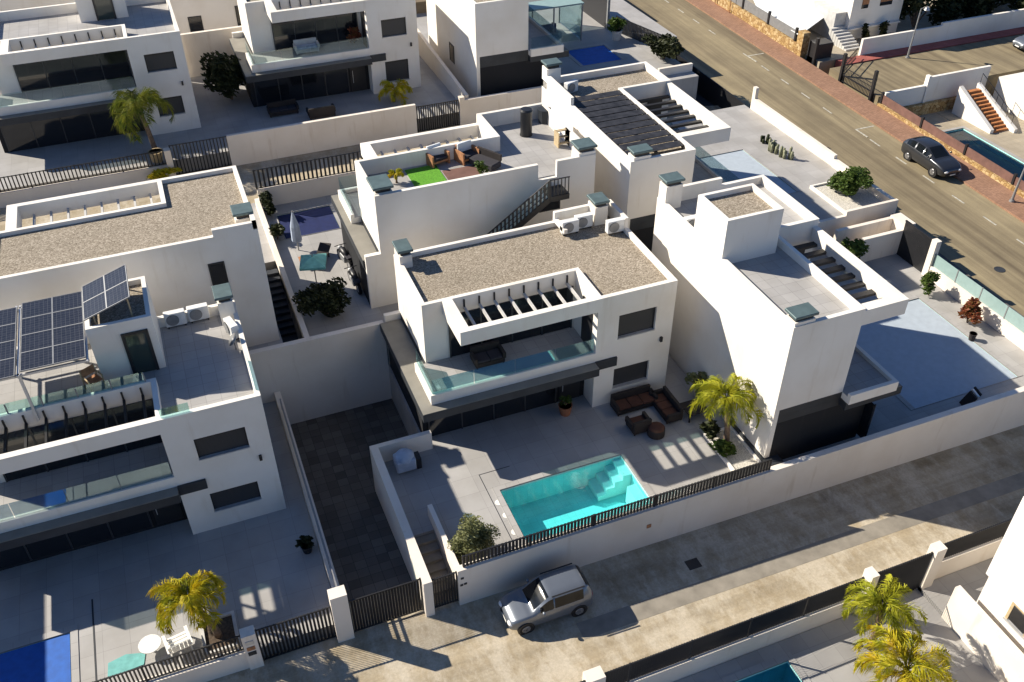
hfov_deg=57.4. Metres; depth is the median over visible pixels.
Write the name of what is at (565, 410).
plant pot
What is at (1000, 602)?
white house
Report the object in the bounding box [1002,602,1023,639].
window
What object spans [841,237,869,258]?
garden shrub
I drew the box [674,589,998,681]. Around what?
terrace
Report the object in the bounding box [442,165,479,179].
rug
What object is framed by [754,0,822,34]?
white awning
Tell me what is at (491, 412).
sliding door
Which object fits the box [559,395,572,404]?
potted shrub
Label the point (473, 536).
olive bush
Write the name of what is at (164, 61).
window
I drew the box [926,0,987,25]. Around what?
dark tree
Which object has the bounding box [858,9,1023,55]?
boundary wall
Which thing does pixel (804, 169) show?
terrace
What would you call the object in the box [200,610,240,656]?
planting bed
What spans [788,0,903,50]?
suburban house
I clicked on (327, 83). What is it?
sliding door
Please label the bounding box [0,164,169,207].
boundary wall
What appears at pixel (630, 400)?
garden sofa
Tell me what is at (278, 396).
boundary wall
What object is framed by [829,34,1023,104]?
car park
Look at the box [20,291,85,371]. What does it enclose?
solar panel
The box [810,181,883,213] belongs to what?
planting bed
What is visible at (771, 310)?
modern villa
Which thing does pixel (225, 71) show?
dark tree
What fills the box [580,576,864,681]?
slat fence
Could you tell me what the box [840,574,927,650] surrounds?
palm tree
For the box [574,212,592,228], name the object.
ac unit
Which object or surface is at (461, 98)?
gate pillar
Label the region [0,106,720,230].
back street
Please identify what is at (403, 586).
sliding gate
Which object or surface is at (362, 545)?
driveway
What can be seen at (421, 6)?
terrace
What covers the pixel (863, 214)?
boundary wall
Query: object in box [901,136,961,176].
parked car
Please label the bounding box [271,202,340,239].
swimming pool
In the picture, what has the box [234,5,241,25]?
window
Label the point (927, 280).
garden shrub
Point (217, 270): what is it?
window
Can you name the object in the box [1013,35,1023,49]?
parked car
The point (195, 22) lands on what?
window
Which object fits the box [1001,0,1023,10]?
dark tree
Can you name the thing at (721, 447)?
bed plant
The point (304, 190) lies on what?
boundary wall
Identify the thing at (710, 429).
bed plant
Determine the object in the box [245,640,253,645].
letter box
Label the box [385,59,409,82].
window
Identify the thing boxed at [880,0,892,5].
window
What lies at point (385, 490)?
boundary wall
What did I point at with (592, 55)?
swimming pool
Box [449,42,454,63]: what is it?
window
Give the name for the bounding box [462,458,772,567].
slat fence
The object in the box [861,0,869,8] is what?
window
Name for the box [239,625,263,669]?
gate pillar
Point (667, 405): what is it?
garden sofa
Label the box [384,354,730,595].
pool terrace
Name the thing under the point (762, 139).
cactus
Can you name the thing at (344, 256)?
motorcycle
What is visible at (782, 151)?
cactus
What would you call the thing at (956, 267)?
pavement
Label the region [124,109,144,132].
entrance door
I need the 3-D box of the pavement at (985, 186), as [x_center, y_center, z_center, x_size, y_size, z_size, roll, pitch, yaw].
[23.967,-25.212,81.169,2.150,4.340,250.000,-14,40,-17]
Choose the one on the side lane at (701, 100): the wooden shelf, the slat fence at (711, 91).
the slat fence at (711, 91)
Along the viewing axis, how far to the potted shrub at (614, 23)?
76.30 m
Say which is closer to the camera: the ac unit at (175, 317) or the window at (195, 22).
the ac unit at (175, 317)
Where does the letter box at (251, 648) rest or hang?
attached to the gate pillar at (247, 634)
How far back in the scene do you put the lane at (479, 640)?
38.88 m
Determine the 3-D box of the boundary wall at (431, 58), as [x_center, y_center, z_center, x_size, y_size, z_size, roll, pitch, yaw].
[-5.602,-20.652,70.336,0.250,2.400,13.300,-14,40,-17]
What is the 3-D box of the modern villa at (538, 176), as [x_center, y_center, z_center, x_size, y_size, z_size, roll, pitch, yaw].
[-2.683,-7.142,51.480,12.820,8.500,8.540,-14,40,-17]
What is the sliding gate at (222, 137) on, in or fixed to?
on the back street
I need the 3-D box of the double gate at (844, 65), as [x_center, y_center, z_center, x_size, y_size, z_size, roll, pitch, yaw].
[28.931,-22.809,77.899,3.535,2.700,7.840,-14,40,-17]
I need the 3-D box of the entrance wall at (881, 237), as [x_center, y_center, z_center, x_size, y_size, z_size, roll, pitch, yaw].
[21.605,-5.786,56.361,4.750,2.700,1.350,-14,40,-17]
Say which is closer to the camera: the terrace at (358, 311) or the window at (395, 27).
the terrace at (358, 311)
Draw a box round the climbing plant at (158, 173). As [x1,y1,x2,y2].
[147,166,182,179]
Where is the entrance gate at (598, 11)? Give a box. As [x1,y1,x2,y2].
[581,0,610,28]
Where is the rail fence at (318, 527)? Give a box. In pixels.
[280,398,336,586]
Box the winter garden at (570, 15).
[529,0,583,41]
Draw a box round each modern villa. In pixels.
[0,0,74,10]
[0,0,200,152]
[0,165,279,346]
[0,276,285,570]
[170,0,241,33]
[229,0,420,106]
[331,102,597,308]
[380,191,677,435]
[426,0,568,97]
[541,57,739,251]
[652,171,908,459]
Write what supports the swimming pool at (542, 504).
in the pool terrace at (445, 481)
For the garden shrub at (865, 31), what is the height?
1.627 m
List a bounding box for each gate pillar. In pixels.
[163,147,176,176]
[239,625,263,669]
[327,585,354,642]
[458,95,465,125]
[582,666,605,681]
[854,566,879,615]
[914,541,947,590]
[921,238,941,275]
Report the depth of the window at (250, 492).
39.95 m
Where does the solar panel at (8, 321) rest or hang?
on the panel pergola at (18, 375)
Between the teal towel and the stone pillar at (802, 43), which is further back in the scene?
the stone pillar at (802, 43)
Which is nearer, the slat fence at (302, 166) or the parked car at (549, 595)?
the parked car at (549, 595)
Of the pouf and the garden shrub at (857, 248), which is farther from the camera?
the garden shrub at (857, 248)
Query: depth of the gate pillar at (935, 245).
53.82 m
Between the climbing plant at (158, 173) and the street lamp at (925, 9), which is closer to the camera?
the climbing plant at (158, 173)
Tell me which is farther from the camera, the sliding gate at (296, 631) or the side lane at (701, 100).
the side lane at (701, 100)
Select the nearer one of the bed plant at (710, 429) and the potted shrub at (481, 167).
the bed plant at (710, 429)
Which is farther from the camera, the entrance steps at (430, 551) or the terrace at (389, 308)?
the terrace at (389, 308)
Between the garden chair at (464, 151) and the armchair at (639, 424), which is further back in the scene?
the garden chair at (464, 151)
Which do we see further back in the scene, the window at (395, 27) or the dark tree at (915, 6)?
the dark tree at (915, 6)
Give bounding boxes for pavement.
[686,0,1023,222]
[835,27,1023,66]
[938,252,1023,316]
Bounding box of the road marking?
[665,0,1023,243]
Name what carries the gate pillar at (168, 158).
on the back street
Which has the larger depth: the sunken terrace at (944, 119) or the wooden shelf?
the sunken terrace at (944, 119)
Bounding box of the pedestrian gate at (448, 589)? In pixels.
[431,571,458,607]
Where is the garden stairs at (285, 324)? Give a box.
[266,269,297,342]
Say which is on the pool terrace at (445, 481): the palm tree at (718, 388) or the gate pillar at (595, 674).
the palm tree at (718, 388)
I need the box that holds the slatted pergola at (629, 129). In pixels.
[574,90,684,154]
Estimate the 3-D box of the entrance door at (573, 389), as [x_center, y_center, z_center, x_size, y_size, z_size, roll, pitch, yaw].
[2.820,2.004,45.515,1.100,2.230,0.111,-14,40,-17]
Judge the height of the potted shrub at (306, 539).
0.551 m
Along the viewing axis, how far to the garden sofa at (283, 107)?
65.26 m
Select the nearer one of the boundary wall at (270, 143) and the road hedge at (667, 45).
the boundary wall at (270, 143)
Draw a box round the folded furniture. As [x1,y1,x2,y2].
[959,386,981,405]
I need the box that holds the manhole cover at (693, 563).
[684,558,701,569]
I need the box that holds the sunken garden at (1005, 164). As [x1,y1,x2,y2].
[952,109,1023,180]
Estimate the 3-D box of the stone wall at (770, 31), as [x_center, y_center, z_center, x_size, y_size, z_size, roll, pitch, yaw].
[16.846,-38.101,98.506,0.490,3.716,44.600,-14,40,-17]
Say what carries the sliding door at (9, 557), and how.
in the modern villa at (132, 451)
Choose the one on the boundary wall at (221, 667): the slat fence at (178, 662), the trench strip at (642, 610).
the slat fence at (178, 662)
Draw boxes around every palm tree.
[106,87,175,148]
[146,569,227,638]
[377,79,412,105]
[388,168,403,182]
[688,373,763,441]
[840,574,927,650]
[852,621,957,681]
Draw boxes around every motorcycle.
[334,243,353,268]
[344,265,361,294]
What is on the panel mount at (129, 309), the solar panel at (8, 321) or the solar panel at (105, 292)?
the solar panel at (105, 292)
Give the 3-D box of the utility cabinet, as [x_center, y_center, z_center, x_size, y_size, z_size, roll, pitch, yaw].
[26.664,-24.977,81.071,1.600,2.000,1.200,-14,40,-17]
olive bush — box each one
[446,513,500,564]
[826,166,873,195]
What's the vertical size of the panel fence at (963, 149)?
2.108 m
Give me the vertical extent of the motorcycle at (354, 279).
1.068 m
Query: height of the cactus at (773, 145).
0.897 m
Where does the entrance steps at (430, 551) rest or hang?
on the pool terrace at (445, 481)
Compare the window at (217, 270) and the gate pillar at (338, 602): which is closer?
the gate pillar at (338, 602)
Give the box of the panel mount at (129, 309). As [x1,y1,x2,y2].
[93,288,133,324]
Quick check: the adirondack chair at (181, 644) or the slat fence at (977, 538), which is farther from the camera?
the slat fence at (977, 538)
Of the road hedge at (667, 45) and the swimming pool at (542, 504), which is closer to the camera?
the swimming pool at (542, 504)
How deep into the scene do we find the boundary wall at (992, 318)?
51.06 m
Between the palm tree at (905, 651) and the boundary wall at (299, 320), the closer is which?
the palm tree at (905, 651)
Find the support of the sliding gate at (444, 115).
on the back street
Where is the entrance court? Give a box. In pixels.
[783,254,1023,461]
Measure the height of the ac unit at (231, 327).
0.740 m
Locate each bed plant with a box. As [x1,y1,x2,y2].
[699,419,721,439]
[707,439,736,457]
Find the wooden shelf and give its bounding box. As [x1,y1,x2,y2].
[554,127,569,147]
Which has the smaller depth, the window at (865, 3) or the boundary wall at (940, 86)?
the boundary wall at (940, 86)
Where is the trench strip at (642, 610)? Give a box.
[576,472,1023,639]
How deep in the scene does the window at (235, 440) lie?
38.01 m
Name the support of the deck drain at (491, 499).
on the pool terrace at (445, 481)
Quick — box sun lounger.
[316,242,330,256]
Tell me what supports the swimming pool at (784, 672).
in the terrace at (824, 653)
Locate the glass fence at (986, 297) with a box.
[932,254,1023,332]
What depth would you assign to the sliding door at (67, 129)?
61.44 m
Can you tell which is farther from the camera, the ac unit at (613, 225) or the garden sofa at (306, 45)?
the garden sofa at (306, 45)
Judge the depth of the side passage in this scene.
39.72 m
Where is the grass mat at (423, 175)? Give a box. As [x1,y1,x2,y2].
[405,164,446,186]
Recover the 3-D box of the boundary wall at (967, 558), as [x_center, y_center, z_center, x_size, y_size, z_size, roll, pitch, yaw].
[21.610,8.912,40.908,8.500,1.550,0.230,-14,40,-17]
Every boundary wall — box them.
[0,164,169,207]
[136,647,249,681]
[180,26,241,77]
[226,104,417,165]
[249,320,391,424]
[255,198,309,337]
[257,171,356,207]
[274,391,338,587]
[369,430,434,616]
[417,28,468,99]
[455,386,1023,604]
[465,86,541,124]
[629,597,855,681]
[658,63,692,75]
[750,86,894,200]
[812,198,898,250]
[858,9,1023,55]
[885,65,990,105]
[929,266,1023,350]
[934,537,1002,579]
[942,585,1023,681]
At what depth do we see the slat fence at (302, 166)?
56.99 m
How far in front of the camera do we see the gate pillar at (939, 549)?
38.61 m
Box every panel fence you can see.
[731,0,798,40]
[879,92,1023,190]
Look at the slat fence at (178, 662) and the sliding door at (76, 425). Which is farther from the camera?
the sliding door at (76, 425)
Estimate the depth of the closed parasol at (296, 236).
52.49 m
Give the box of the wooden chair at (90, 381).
[79,364,105,391]
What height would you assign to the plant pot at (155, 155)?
0.700 m
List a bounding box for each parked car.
[498,563,592,634]
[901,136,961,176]
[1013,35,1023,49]
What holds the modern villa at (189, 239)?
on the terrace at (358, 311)
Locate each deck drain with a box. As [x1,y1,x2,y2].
[91,599,96,680]
[479,466,511,539]
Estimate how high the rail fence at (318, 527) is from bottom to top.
0.680 m
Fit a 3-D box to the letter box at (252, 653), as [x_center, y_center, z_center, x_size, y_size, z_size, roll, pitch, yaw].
[-9.736,11.719,35.119,0.300,0.200,0.028,-14,40,-17]
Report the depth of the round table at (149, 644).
35.37 m
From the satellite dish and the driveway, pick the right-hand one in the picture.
the driveway
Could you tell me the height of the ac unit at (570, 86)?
0.740 m
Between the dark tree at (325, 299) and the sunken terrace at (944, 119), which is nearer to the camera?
the dark tree at (325, 299)
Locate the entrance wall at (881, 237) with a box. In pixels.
[833,213,915,261]
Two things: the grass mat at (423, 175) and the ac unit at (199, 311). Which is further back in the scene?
the grass mat at (423, 175)
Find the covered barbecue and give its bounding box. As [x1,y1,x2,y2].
[393,448,421,473]
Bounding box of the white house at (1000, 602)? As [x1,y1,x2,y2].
[976,496,1023,653]
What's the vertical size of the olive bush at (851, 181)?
2.051 m
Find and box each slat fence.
[0,150,166,192]
[92,634,243,681]
[252,151,362,189]
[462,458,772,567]
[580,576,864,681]
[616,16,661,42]
[675,54,744,108]
[943,518,1012,558]
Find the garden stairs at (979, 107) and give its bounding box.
[952,73,1017,133]
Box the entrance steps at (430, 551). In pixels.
[415,532,456,605]
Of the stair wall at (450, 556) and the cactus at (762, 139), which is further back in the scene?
the cactus at (762, 139)
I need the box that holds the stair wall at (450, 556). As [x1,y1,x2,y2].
[427,504,458,579]
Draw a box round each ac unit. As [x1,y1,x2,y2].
[163,308,187,328]
[186,302,209,322]
[223,316,238,339]
[560,217,578,235]
[564,79,577,92]
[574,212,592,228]
[605,216,624,234]
[684,214,695,224]
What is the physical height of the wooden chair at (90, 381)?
0.950 m
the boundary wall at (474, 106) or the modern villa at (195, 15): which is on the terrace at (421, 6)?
the modern villa at (195, 15)
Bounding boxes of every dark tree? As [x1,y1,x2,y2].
[199,50,245,99]
[291,277,351,317]
[899,0,949,26]
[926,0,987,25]
[966,0,1004,14]
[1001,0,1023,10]
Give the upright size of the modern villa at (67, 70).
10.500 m
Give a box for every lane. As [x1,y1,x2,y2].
[208,425,1023,681]
[696,93,713,105]
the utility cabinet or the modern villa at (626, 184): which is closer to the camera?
the modern villa at (626, 184)
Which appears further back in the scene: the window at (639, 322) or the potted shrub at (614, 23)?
the potted shrub at (614, 23)
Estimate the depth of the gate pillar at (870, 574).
37.37 m
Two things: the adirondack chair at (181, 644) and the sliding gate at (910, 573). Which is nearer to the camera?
the adirondack chair at (181, 644)
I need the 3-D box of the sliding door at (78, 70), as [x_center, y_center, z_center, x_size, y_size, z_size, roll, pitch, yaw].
[-28.574,-17.874,60.895,6.870,2.460,0.086,-14,40,-17]
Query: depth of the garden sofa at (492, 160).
49.17 m
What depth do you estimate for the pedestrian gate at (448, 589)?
37.32 m
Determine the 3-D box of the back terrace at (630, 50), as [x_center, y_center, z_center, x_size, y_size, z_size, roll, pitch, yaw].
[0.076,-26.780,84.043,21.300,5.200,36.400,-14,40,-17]
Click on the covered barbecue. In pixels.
(405, 459)
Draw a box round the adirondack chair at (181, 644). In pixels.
[161,625,194,655]
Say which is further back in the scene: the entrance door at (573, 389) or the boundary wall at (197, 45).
the boundary wall at (197, 45)
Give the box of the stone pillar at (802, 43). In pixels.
[794,29,810,58]
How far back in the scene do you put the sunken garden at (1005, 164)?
72.97 m
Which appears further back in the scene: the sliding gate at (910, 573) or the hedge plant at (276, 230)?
the hedge plant at (276, 230)
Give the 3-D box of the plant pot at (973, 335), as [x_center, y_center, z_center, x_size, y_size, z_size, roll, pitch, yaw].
[24.564,-0.239,49.933,0.409,0.420,0.420,-14,40,-17]
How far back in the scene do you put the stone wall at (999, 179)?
67.56 m
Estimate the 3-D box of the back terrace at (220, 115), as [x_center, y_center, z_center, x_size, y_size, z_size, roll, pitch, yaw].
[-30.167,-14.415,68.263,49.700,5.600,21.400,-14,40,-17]
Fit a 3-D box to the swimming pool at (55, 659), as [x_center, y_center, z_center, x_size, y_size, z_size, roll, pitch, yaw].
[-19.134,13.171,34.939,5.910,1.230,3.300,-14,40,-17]
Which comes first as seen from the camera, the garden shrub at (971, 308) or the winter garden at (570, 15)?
the garden shrub at (971, 308)
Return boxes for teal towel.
[108,653,144,675]
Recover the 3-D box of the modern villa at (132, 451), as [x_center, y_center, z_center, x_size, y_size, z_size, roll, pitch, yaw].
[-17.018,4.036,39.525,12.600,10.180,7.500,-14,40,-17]
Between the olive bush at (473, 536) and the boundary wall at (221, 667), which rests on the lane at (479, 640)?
the boundary wall at (221, 667)
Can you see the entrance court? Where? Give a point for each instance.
(900, 274)
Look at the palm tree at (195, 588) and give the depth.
34.18 m
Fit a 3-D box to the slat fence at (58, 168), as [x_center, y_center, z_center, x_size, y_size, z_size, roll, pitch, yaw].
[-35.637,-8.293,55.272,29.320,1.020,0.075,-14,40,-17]
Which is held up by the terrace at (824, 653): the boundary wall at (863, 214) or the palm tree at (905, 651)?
the palm tree at (905, 651)
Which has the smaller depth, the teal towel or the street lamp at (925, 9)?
the teal towel
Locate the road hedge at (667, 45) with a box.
[641,33,684,58]
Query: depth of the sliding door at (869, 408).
43.25 m
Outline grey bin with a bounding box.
[538,106,550,123]
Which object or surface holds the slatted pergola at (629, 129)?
on the modern villa at (626, 184)
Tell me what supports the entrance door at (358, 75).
in the modern villa at (274, 66)
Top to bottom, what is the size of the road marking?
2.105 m
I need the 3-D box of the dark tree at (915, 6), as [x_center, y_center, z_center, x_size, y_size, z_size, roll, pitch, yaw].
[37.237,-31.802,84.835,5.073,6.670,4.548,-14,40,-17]
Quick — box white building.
[992,72,1023,119]
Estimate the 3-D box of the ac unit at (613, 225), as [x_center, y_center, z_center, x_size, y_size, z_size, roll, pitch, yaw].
[5.099,-5.693,46.386,0.900,0.740,0.405,-14,40,-17]
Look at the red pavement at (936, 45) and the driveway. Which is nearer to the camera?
the driveway
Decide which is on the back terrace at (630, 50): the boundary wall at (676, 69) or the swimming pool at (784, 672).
the boundary wall at (676, 69)
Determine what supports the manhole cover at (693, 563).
on the lane at (479, 640)
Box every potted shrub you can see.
[295,535,313,547]
[346,26,361,42]
[474,160,488,173]
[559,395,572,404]
[607,16,626,31]
[685,371,707,395]
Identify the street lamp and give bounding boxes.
[905,6,929,57]
[1009,169,1023,202]
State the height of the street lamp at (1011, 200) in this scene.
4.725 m
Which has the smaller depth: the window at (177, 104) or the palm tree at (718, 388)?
the palm tree at (718, 388)
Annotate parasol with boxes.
[290,210,301,250]
[299,253,326,283]
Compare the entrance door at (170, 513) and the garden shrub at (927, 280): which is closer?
the entrance door at (170, 513)
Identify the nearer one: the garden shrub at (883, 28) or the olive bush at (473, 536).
the olive bush at (473, 536)
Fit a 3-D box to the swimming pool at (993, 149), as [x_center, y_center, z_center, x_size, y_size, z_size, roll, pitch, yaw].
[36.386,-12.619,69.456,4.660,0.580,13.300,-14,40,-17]
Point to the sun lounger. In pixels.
(323, 248)
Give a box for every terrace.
[0,55,458,190]
[0,401,334,681]
[247,196,388,362]
[326,194,398,316]
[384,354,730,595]
[416,0,426,13]
[416,0,698,105]
[670,105,843,219]
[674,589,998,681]
[919,109,1023,162]
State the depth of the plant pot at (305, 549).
39.10 m
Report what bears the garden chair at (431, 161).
on the modern villa at (538, 176)
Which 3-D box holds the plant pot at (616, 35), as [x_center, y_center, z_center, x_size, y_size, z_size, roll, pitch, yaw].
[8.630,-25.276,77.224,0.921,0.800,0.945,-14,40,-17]
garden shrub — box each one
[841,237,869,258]
[861,23,869,37]
[878,20,889,35]
[919,270,940,295]
[957,297,982,324]
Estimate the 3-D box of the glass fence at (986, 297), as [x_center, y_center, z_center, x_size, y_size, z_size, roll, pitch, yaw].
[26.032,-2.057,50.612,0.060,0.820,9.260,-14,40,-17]
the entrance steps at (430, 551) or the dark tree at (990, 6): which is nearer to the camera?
the entrance steps at (430, 551)
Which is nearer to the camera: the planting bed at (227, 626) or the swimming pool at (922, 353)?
the planting bed at (227, 626)
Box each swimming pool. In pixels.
[0,624,79,681]
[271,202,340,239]
[491,448,658,543]
[568,43,624,66]
[710,147,800,193]
[713,652,810,681]
[856,294,1022,409]
[942,126,1023,168]
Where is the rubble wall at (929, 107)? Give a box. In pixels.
[903,96,956,115]
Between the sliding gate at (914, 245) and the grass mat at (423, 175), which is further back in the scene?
the sliding gate at (914, 245)
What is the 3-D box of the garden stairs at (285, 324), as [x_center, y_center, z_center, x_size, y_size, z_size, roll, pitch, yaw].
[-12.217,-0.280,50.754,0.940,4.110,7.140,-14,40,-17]
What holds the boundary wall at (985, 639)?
on the side passage
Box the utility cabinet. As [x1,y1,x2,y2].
[806,38,833,61]
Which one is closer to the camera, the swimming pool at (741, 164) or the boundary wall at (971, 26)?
the swimming pool at (741, 164)
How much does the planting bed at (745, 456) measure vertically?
0.460 m
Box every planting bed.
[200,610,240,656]
[703,426,760,470]
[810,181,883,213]
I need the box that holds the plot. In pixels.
[747,0,1016,74]
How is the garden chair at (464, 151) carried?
on the modern villa at (538, 176)
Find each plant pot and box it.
[148,148,162,162]
[300,543,311,553]
[558,401,572,416]
[612,29,622,40]
[968,331,977,340]
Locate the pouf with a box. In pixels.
[647,422,664,439]
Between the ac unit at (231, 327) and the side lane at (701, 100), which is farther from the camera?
the side lane at (701, 100)
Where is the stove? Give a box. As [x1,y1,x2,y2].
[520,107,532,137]
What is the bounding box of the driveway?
[291,399,424,622]
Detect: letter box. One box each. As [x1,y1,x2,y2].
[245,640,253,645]
[247,646,255,651]
[248,650,256,655]
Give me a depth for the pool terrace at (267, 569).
38.18 m
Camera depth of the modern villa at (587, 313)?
43.75 m
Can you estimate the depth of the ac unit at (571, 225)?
46.19 m
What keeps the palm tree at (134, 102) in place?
on the back terrace at (220, 115)
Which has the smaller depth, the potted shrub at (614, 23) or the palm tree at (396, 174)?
the palm tree at (396, 174)
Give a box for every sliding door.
[0,110,123,151]
[0,398,161,481]
[0,512,153,567]
[13,50,132,92]
[253,68,349,106]
[270,12,358,50]
[428,387,556,435]
[448,286,573,357]
[856,402,875,437]
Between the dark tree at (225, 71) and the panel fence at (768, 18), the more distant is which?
the panel fence at (768, 18)
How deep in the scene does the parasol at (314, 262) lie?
48.97 m
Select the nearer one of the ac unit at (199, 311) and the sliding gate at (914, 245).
the ac unit at (199, 311)
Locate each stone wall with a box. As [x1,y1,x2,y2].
[711,0,796,52]
[877,103,1023,197]
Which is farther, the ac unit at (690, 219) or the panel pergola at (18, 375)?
the ac unit at (690, 219)
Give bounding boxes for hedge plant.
[257,190,275,215]
[269,223,284,239]
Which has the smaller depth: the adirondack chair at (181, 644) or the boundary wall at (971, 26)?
the adirondack chair at (181, 644)
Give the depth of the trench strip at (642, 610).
40.14 m
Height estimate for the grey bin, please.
0.800 m
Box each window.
[144,51,177,73]
[157,96,185,117]
[187,15,203,31]
[194,427,249,460]
[208,261,228,285]
[210,481,261,512]
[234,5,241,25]
[381,17,406,38]
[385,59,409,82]
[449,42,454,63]
[539,201,559,212]
[612,360,647,388]
[617,307,655,339]
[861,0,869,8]
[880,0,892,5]
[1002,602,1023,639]
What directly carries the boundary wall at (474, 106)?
on the back street
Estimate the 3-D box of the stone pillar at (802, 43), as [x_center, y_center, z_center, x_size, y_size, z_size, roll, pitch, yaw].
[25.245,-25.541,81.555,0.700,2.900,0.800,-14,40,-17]
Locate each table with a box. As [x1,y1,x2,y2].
[138,634,160,653]
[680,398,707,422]
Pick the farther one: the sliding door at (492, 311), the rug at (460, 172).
the rug at (460, 172)
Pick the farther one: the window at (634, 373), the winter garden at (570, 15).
the winter garden at (570, 15)
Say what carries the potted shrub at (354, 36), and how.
on the modern villa at (274, 66)
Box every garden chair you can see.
[424,142,449,167]
[454,140,479,165]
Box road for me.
[624,0,1023,315]
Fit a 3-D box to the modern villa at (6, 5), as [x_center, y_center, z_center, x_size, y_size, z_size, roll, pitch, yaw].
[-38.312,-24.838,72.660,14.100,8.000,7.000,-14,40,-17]
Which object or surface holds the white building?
on the sunken garden at (1005, 164)
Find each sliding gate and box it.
[168,136,231,174]
[254,606,336,660]
[348,578,423,632]
[416,99,459,131]
[876,551,932,601]
[896,220,932,272]
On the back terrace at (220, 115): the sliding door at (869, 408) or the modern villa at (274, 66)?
the modern villa at (274, 66)
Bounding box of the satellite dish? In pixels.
[229,333,236,348]
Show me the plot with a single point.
(825, 65)
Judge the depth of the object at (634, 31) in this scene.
76.93 m
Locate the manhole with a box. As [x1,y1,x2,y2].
[994,266,1005,272]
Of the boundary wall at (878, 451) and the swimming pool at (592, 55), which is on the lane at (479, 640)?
the boundary wall at (878, 451)
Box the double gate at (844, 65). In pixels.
[811,38,878,101]
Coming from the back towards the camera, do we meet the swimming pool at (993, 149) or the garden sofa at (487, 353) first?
the swimming pool at (993, 149)
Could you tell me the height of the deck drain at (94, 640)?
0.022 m
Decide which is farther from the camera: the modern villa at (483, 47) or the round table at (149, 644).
the modern villa at (483, 47)
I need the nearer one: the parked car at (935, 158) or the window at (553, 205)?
the window at (553, 205)
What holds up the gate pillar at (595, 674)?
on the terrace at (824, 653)
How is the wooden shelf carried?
on the modern villa at (538, 176)
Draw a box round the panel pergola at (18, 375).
[0,305,89,420]
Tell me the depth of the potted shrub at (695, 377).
45.65 m
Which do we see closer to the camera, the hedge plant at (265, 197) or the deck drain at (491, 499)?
the deck drain at (491, 499)
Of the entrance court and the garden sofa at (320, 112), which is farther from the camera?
the garden sofa at (320, 112)
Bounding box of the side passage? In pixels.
[918,558,992,615]
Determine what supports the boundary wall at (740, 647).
on the lane at (479, 640)
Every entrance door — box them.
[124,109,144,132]
[152,503,183,524]
[350,66,366,91]
[559,381,579,401]
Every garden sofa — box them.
[266,98,298,117]
[293,37,319,54]
[306,103,335,119]
[469,146,501,171]
[470,340,505,368]
[610,384,657,415]
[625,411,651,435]
[649,385,683,423]
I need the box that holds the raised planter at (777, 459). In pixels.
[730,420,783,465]
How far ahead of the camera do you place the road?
68.73 m
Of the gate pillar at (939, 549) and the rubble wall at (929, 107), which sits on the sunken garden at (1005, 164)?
the rubble wall at (929, 107)
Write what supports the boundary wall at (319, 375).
on the pool terrace at (267, 569)
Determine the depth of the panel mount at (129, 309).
37.57 m
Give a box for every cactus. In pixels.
[760,134,770,143]
[768,138,779,153]
[779,146,793,159]
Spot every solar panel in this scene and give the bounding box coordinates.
[0,307,16,379]
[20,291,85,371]
[82,264,129,320]
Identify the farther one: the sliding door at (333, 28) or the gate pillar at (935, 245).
the sliding door at (333, 28)

